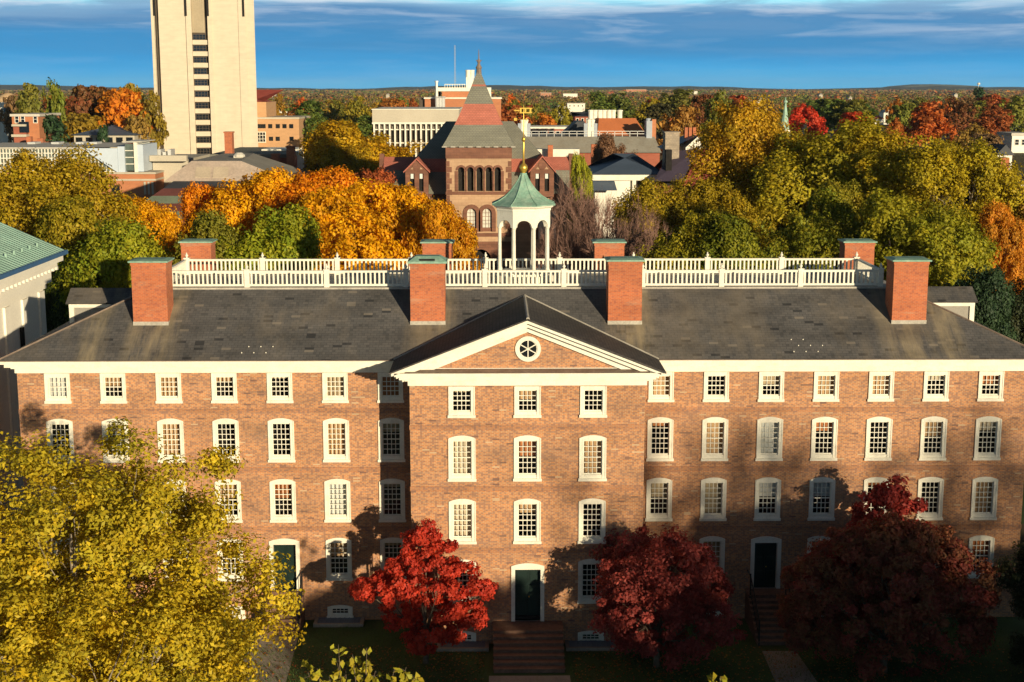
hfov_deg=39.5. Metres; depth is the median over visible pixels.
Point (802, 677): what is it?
path
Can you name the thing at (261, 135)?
window
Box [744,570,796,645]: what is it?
entrance steps
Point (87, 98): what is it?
tree
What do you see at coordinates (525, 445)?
window
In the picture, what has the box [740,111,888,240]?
elm tree
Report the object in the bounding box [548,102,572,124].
tree
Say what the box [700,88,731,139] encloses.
tree
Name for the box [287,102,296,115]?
tree
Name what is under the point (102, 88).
tree
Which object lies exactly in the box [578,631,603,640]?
window
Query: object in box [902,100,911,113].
tree
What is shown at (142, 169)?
glass roofed building
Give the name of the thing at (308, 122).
tree
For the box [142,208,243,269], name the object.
linden tree
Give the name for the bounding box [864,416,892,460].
window
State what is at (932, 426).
window
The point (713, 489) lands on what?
window
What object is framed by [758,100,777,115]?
tree
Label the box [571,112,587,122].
brick house
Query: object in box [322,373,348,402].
window
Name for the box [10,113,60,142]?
brick villa
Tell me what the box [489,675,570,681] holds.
path
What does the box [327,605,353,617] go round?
window
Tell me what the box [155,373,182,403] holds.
window
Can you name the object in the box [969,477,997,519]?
window
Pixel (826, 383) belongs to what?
window
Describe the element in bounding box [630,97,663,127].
tree
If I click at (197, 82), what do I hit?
window
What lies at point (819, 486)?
window
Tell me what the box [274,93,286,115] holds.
tree
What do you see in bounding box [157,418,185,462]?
window
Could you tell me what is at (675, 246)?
linden tree
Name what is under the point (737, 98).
tree
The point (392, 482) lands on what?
window
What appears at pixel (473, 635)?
window
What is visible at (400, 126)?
columned block
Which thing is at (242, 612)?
window
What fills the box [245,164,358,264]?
maple tree
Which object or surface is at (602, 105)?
tree
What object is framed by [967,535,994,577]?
window
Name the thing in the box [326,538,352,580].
window
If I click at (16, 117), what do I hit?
window
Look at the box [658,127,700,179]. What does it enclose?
gabled house
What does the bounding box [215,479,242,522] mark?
window
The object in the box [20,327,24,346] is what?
slit window
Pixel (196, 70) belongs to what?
window
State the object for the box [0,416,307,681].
elm tree
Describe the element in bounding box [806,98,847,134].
tree
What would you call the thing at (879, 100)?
distant woods
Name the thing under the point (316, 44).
sky
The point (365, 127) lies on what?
tree
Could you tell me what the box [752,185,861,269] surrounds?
linden tree
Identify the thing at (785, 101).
church spire
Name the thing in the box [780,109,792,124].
tree
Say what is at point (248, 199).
maple tree
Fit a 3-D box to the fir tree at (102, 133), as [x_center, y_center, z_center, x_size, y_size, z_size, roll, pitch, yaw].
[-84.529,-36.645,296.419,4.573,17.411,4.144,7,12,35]
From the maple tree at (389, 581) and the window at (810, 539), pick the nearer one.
the maple tree at (389, 581)
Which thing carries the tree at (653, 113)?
on the ground at (1018, 157)
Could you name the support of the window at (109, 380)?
in the brick hall
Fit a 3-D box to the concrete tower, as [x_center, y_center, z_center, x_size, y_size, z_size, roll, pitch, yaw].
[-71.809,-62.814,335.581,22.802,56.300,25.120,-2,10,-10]
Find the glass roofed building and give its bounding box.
[0,140,209,201]
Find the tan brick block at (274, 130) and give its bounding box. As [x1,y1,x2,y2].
[257,90,309,146]
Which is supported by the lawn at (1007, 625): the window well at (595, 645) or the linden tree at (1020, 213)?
the window well at (595, 645)
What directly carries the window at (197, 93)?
in the concrete tower
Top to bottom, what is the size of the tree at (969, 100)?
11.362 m
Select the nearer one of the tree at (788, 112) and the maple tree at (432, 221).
the maple tree at (432, 221)
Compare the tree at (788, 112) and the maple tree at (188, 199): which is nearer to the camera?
the maple tree at (188, 199)
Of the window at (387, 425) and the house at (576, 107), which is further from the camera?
the house at (576, 107)
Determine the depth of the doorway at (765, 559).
67.12 m
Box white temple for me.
[0,222,67,544]
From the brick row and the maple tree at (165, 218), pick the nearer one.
the maple tree at (165, 218)
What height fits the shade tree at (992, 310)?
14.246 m
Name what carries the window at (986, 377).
in the brick hall
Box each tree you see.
[0,94,18,142]
[0,142,141,237]
[0,178,51,209]
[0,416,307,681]
[13,82,43,113]
[33,194,174,289]
[40,77,72,137]
[42,98,69,111]
[42,112,69,142]
[43,274,76,332]
[48,217,169,321]
[62,112,104,142]
[64,84,110,124]
[92,86,113,124]
[94,87,152,132]
[97,123,109,147]
[116,192,190,255]
[119,83,145,111]
[123,114,154,142]
[139,90,168,148]
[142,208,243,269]
[174,180,236,254]
[185,166,300,236]
[216,202,323,269]
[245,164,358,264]
[266,182,410,269]
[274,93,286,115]
[284,100,327,123]
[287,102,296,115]
[294,96,309,114]
[298,119,426,171]
[302,114,328,138]
[318,143,378,185]
[322,99,343,118]
[322,100,345,122]
[331,166,396,239]
[335,177,461,266]
[338,95,370,124]
[347,518,498,663]
[351,115,372,139]
[369,102,381,115]
[378,98,408,106]
[396,96,408,106]
[397,199,482,269]
[409,98,417,106]
[501,93,519,111]
[501,97,507,108]
[501,104,533,125]
[506,99,536,124]
[525,103,548,124]
[530,156,659,269]
[531,111,556,124]
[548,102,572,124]
[566,151,593,269]
[577,182,671,269]
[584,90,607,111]
[587,518,747,671]
[590,101,616,117]
[592,132,639,162]
[602,174,713,256]
[607,93,636,117]
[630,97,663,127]
[633,209,732,269]
[639,103,673,141]
[656,104,701,155]
[658,88,693,124]
[679,175,777,256]
[685,93,818,241]
[688,93,715,135]
[689,213,784,269]
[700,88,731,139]
[729,94,757,113]
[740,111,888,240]
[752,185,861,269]
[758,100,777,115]
[774,509,1004,681]
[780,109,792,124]
[788,103,827,140]
[796,474,971,636]
[802,100,816,121]
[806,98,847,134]
[817,176,898,257]
[825,121,976,214]
[828,99,869,123]
[833,111,871,140]
[848,185,1000,285]
[852,104,878,117]
[882,117,906,152]
[882,133,1023,230]
[885,97,903,127]
[885,103,916,128]
[902,99,958,145]
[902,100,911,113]
[912,97,928,106]
[934,96,979,137]
[941,264,1017,340]
[950,97,981,117]
[950,122,1002,150]
[961,198,1023,293]
[967,100,994,118]
[967,132,1013,157]
[969,109,1014,134]
[973,87,985,100]
[976,96,992,104]
[982,94,1010,132]
[990,539,1023,667]
[995,95,1023,131]
[998,193,1023,284]
[1004,277,1023,343]
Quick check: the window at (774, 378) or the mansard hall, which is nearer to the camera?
the window at (774, 378)
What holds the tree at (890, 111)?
on the ground at (1018, 157)
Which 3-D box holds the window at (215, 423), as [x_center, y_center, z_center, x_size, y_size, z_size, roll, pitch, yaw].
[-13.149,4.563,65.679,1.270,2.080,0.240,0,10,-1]
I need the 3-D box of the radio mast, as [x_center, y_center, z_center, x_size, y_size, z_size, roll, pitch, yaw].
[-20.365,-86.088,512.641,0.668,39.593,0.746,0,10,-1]
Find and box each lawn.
[44,617,1023,681]
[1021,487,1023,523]
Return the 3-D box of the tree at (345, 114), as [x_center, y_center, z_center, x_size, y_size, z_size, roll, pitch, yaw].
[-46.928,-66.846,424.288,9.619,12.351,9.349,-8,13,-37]
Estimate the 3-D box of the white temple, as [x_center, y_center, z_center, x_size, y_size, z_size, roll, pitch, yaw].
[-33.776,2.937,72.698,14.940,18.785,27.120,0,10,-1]
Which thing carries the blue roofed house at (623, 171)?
on the ground at (1018, 157)
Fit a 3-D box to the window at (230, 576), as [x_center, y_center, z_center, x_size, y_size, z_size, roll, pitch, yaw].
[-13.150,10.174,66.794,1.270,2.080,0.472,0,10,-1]
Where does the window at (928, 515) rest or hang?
in the brick hall
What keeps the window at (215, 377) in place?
in the brick hall
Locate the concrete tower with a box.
[150,0,257,153]
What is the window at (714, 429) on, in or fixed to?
in the brick hall
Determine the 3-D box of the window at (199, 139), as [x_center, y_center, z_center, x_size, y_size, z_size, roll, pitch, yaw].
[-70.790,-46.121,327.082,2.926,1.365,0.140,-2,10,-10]
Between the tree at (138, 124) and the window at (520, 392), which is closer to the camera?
the window at (520, 392)
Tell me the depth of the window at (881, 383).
65.61 m
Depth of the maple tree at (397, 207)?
110.70 m
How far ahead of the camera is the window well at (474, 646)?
63.51 m
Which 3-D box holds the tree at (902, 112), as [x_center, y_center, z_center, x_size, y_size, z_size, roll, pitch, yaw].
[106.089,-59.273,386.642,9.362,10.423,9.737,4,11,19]
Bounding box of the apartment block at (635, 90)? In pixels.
[625,89,645,92]
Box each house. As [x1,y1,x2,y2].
[0,93,13,142]
[72,125,149,147]
[566,103,584,113]
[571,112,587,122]
[588,131,680,238]
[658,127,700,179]
[873,115,883,124]
[879,109,888,124]
[984,143,1013,168]
[997,132,1023,152]
[997,157,1023,190]
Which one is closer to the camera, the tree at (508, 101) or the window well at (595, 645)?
the window well at (595, 645)
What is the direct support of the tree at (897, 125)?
on the ground at (1018, 157)
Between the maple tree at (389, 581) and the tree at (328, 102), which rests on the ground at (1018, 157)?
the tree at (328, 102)
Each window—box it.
[14,116,18,122]
[19,122,28,132]
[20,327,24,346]
[33,116,37,122]
[44,373,71,403]
[46,419,75,462]
[50,482,76,522]
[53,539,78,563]
[86,137,92,141]
[99,373,127,403]
[102,419,129,462]
[111,185,119,193]
[116,137,122,141]
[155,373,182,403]
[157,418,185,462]
[161,479,185,522]
[193,34,205,39]
[193,45,205,50]
[193,57,206,62]
[194,68,206,73]
[194,80,207,85]
[195,91,207,96]
[195,102,208,108]
[196,114,208,119]
[196,125,208,130]
[197,137,209,142]
[197,148,209,153]
[211,373,237,402]
[212,418,240,462]
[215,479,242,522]
[217,539,244,580]
[229,605,245,618]
[258,132,265,142]
[266,373,293,402]
[268,418,295,462]
[269,479,296,522]
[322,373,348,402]
[323,418,350,461]
[324,479,351,522]
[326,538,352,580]
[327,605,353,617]
[377,372,403,402]
[378,418,404,461]
[379,478,405,521]
[380,537,406,579]
[412,130,414,140]
[417,130,419,140]
[448,386,475,417]
[448,435,475,481]
[449,499,476,543]
[451,559,475,603]
[455,631,475,640]
[513,386,541,417]
[513,435,541,481]
[513,498,540,543]
[515,336,540,361]
[536,206,559,238]
[577,559,601,603]
[578,435,606,480]
[578,498,605,543]
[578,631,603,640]
[579,386,606,417]
[645,478,671,520]
[646,417,673,460]
[647,372,673,401]
[699,477,726,520]
[699,536,724,575]
[701,417,727,460]
[702,372,729,401]
[753,477,780,520]
[755,417,782,460]
[757,372,784,401]
[807,477,835,520]
[807,536,830,556]
[810,417,837,460]
[812,371,839,401]
[863,477,889,520]
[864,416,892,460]
[867,371,894,401]
[915,477,943,519]
[918,416,946,460]
[922,371,949,401]
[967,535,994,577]
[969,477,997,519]
[973,416,1001,459]
[976,371,1004,400]
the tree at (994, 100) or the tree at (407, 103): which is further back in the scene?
the tree at (407, 103)
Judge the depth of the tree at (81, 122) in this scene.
309.21 m
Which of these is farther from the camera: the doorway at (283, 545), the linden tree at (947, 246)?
the linden tree at (947, 246)
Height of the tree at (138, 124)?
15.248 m
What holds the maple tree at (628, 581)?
on the lawn at (1007, 625)
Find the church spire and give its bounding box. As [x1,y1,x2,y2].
[781,97,789,131]
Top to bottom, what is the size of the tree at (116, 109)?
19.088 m
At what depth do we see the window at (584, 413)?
62.47 m
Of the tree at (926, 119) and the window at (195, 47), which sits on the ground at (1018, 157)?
the tree at (926, 119)
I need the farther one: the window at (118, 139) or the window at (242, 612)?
the window at (118, 139)
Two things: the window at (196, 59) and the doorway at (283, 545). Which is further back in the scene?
the window at (196, 59)
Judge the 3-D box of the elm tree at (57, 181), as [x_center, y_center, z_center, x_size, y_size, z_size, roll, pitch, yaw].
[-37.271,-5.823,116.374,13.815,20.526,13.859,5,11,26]
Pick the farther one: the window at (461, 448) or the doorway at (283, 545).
the doorway at (283, 545)
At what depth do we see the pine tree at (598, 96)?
452.90 m
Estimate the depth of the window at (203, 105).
325.74 m
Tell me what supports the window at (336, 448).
in the brick hall
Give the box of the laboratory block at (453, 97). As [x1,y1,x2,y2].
[419,70,501,118]
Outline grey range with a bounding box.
[518,110,661,176]
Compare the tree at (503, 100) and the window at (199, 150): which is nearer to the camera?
the window at (199, 150)
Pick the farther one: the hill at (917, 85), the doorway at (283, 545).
the hill at (917, 85)
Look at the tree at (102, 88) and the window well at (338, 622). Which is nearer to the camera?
the window well at (338, 622)
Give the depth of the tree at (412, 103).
423.64 m
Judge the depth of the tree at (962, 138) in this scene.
327.63 m
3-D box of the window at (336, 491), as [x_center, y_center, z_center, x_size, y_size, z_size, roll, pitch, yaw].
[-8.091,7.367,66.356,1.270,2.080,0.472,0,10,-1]
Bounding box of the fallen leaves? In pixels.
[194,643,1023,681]
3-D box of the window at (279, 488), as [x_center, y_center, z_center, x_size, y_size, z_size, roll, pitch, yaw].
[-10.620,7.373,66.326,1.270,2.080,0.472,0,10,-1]
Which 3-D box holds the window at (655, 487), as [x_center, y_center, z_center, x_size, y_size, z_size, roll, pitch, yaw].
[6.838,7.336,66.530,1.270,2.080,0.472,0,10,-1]
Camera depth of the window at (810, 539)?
66.79 m
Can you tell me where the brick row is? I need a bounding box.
[530,125,568,132]
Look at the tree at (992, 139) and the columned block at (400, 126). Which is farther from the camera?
the tree at (992, 139)
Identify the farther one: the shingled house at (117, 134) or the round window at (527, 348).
the shingled house at (117, 134)
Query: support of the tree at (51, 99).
on the ground at (1018, 157)
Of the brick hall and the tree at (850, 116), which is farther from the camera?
the tree at (850, 116)
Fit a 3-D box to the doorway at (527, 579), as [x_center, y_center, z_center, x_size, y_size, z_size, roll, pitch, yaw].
[0.705,11.293,64.066,1.540,2.850,0.420,0,10,-1]
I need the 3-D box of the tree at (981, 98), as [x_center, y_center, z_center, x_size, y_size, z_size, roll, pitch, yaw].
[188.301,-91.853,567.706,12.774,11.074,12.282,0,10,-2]
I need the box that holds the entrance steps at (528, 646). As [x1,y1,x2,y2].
[493,621,564,672]
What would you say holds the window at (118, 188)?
in the glass roofed building
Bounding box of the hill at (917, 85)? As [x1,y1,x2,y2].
[887,84,980,86]
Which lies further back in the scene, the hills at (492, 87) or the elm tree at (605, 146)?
the hills at (492, 87)
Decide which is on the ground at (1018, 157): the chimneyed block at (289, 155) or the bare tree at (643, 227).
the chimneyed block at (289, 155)
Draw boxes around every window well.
[313,617,364,626]
[437,640,488,651]
[565,640,617,650]
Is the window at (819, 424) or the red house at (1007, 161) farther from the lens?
the red house at (1007, 161)
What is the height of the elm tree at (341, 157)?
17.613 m
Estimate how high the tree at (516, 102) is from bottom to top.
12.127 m
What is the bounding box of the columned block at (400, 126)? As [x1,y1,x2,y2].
[371,107,462,156]
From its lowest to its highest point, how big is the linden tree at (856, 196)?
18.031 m
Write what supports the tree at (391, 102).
on the ground at (1018, 157)
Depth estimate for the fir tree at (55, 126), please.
294.97 m
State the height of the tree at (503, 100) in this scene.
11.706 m
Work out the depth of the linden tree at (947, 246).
102.01 m
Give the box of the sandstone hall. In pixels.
[379,50,572,269]
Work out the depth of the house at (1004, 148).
299.08 m
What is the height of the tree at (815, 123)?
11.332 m
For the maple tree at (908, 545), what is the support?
on the lawn at (1007, 625)
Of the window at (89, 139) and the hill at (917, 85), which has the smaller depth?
the window at (89, 139)
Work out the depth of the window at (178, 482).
66.00 m
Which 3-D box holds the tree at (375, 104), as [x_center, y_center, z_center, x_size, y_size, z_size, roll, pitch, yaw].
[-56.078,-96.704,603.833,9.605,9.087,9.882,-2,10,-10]
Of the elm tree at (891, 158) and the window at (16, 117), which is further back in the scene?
the window at (16, 117)
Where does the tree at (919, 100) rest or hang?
on the ground at (1018, 157)
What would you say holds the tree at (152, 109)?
on the ground at (1018, 157)
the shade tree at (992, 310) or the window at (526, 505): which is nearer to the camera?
the window at (526, 505)
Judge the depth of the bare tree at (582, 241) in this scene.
111.87 m
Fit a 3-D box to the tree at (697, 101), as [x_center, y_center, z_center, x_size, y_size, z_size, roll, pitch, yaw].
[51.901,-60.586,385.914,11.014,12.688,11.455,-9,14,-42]
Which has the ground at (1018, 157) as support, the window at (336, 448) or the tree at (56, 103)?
the tree at (56, 103)
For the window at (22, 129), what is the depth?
290.21 m
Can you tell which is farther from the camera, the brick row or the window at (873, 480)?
the brick row
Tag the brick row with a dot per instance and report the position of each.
(551, 128)
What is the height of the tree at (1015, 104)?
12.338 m
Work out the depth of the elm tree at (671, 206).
131.36 m
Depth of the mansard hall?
179.53 m
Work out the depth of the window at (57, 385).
65.17 m
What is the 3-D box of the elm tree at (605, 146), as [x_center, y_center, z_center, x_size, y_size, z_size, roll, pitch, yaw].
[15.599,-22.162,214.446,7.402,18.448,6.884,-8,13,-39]
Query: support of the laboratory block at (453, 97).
on the ground at (1018, 157)
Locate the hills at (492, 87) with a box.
[0,85,1023,90]
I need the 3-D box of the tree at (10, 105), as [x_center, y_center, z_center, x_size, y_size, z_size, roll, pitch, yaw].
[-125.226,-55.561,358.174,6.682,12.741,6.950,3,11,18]
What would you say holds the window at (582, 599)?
in the brick hall
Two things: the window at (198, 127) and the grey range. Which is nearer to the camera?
the grey range
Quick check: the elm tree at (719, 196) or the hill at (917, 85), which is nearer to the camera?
the elm tree at (719, 196)
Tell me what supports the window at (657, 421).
in the brick hall
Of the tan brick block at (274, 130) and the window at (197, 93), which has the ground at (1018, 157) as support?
the tan brick block at (274, 130)
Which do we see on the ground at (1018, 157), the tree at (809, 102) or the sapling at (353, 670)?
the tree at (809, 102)
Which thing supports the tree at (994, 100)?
on the ground at (1018, 157)
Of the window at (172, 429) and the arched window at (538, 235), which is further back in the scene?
the arched window at (538, 235)
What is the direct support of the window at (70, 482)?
in the brick hall
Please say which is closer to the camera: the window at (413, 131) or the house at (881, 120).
the window at (413, 131)
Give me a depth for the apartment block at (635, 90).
4383.83 m
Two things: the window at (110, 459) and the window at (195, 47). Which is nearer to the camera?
the window at (110, 459)
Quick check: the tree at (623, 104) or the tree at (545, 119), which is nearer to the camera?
the tree at (545, 119)
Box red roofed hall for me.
[654,149,709,227]
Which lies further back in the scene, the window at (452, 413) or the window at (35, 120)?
the window at (35, 120)
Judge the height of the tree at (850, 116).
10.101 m
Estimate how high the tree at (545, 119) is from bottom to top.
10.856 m
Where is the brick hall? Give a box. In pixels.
[0,105,1023,643]
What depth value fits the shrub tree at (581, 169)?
148.75 m
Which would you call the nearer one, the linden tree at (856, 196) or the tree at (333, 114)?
the linden tree at (856, 196)
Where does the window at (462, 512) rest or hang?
in the brick hall
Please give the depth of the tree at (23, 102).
323.76 m
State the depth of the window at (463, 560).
63.88 m
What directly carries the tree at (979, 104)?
on the ground at (1018, 157)
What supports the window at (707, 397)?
in the brick hall
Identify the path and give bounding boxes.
[235,634,297,681]
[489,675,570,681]
[762,651,816,681]
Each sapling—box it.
[300,644,423,681]
[706,672,726,681]
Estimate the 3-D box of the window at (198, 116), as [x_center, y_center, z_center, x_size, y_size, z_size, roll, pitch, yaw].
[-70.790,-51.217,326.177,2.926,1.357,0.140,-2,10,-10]
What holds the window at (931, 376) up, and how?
in the brick hall
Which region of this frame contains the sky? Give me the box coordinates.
[0,0,1023,88]
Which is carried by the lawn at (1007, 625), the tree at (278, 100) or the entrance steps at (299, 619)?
the entrance steps at (299, 619)
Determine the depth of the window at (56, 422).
65.52 m
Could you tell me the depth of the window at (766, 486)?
66.50 m
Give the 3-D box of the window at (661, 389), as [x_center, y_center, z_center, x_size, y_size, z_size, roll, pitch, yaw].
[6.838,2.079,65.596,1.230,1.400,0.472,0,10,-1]
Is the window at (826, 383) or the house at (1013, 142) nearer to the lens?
the window at (826, 383)
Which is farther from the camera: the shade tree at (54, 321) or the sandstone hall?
the sandstone hall
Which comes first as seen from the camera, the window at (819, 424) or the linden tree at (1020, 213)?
the window at (819, 424)
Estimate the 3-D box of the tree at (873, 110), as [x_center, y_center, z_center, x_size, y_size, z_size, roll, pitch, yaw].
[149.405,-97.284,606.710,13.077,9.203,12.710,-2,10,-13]
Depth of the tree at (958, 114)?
413.21 m
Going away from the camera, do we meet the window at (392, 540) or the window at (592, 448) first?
the window at (592, 448)
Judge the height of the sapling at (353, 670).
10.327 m
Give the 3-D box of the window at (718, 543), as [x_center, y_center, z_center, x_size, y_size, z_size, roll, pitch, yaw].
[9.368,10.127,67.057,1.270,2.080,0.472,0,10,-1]
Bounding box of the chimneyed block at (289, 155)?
[209,131,309,169]
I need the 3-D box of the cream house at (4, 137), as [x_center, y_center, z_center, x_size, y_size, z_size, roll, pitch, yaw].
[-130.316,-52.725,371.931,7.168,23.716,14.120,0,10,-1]
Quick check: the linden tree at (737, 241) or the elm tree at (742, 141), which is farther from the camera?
the elm tree at (742, 141)
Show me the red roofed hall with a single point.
(680, 164)
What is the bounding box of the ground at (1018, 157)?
[0,123,1023,616]
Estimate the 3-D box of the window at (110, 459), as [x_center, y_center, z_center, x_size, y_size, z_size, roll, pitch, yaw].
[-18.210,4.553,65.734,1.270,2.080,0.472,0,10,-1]
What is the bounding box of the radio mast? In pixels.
[454,45,455,87]
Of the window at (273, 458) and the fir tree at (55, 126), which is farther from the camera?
the fir tree at (55, 126)
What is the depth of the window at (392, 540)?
66.68 m
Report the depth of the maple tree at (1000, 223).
109.33 m
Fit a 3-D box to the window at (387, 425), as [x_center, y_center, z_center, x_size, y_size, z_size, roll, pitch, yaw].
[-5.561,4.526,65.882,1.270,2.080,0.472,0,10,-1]
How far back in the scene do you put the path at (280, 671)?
62.67 m
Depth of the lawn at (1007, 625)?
62.25 m
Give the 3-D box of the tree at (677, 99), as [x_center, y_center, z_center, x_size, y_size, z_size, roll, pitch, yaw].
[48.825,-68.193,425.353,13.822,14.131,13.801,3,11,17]
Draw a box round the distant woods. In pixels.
[0,89,1023,124]
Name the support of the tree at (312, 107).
on the ground at (1018, 157)
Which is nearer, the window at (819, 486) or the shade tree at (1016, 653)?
the shade tree at (1016, 653)
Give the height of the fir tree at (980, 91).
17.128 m
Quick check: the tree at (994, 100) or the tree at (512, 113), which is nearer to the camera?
the tree at (512, 113)
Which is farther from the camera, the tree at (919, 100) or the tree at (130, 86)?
the tree at (919, 100)
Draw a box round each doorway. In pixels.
[269,538,300,589]
[511,563,543,620]
[750,536,781,588]
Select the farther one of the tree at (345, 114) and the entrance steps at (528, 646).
the tree at (345, 114)
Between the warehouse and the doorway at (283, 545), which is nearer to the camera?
the doorway at (283, 545)
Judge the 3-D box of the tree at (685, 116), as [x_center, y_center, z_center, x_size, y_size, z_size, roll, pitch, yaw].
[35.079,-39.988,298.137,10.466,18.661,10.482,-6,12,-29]
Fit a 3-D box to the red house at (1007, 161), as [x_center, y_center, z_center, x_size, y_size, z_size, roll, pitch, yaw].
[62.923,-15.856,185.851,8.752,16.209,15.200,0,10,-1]
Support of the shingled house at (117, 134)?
on the ground at (1018, 157)
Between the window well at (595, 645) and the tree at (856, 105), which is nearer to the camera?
the window well at (595, 645)
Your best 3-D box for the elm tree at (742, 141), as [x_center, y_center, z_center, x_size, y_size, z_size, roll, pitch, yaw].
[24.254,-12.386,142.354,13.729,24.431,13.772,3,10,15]
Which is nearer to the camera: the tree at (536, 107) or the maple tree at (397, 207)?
the maple tree at (397, 207)
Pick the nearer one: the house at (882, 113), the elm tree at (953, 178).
the elm tree at (953, 178)
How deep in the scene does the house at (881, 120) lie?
690.53 m
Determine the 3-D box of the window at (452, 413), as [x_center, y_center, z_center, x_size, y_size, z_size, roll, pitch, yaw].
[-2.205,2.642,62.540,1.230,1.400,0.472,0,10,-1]
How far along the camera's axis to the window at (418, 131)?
259.95 m
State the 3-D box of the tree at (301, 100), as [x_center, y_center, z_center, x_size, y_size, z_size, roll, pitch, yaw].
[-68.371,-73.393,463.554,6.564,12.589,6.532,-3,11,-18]
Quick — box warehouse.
[563,93,577,97]
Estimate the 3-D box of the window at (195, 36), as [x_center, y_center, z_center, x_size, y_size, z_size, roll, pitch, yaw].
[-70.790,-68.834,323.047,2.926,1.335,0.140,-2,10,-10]
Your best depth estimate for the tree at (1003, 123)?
384.98 m
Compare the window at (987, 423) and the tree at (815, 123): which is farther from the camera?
the tree at (815, 123)
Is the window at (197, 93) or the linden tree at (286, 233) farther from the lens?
the window at (197, 93)
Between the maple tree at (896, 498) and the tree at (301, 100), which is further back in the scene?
the tree at (301, 100)
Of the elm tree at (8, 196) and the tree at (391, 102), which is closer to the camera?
the elm tree at (8, 196)
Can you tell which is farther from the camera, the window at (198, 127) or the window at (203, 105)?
the window at (198, 127)
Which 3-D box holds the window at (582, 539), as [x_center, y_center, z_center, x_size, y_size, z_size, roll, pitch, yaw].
[3.556,7.987,63.441,1.270,2.080,0.240,0,10,-1]
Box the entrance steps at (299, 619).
[261,571,304,635]
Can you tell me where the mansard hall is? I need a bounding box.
[146,152,310,236]
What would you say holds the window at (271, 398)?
in the brick hall
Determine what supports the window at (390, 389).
in the brick hall
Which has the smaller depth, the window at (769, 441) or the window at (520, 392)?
the window at (520, 392)

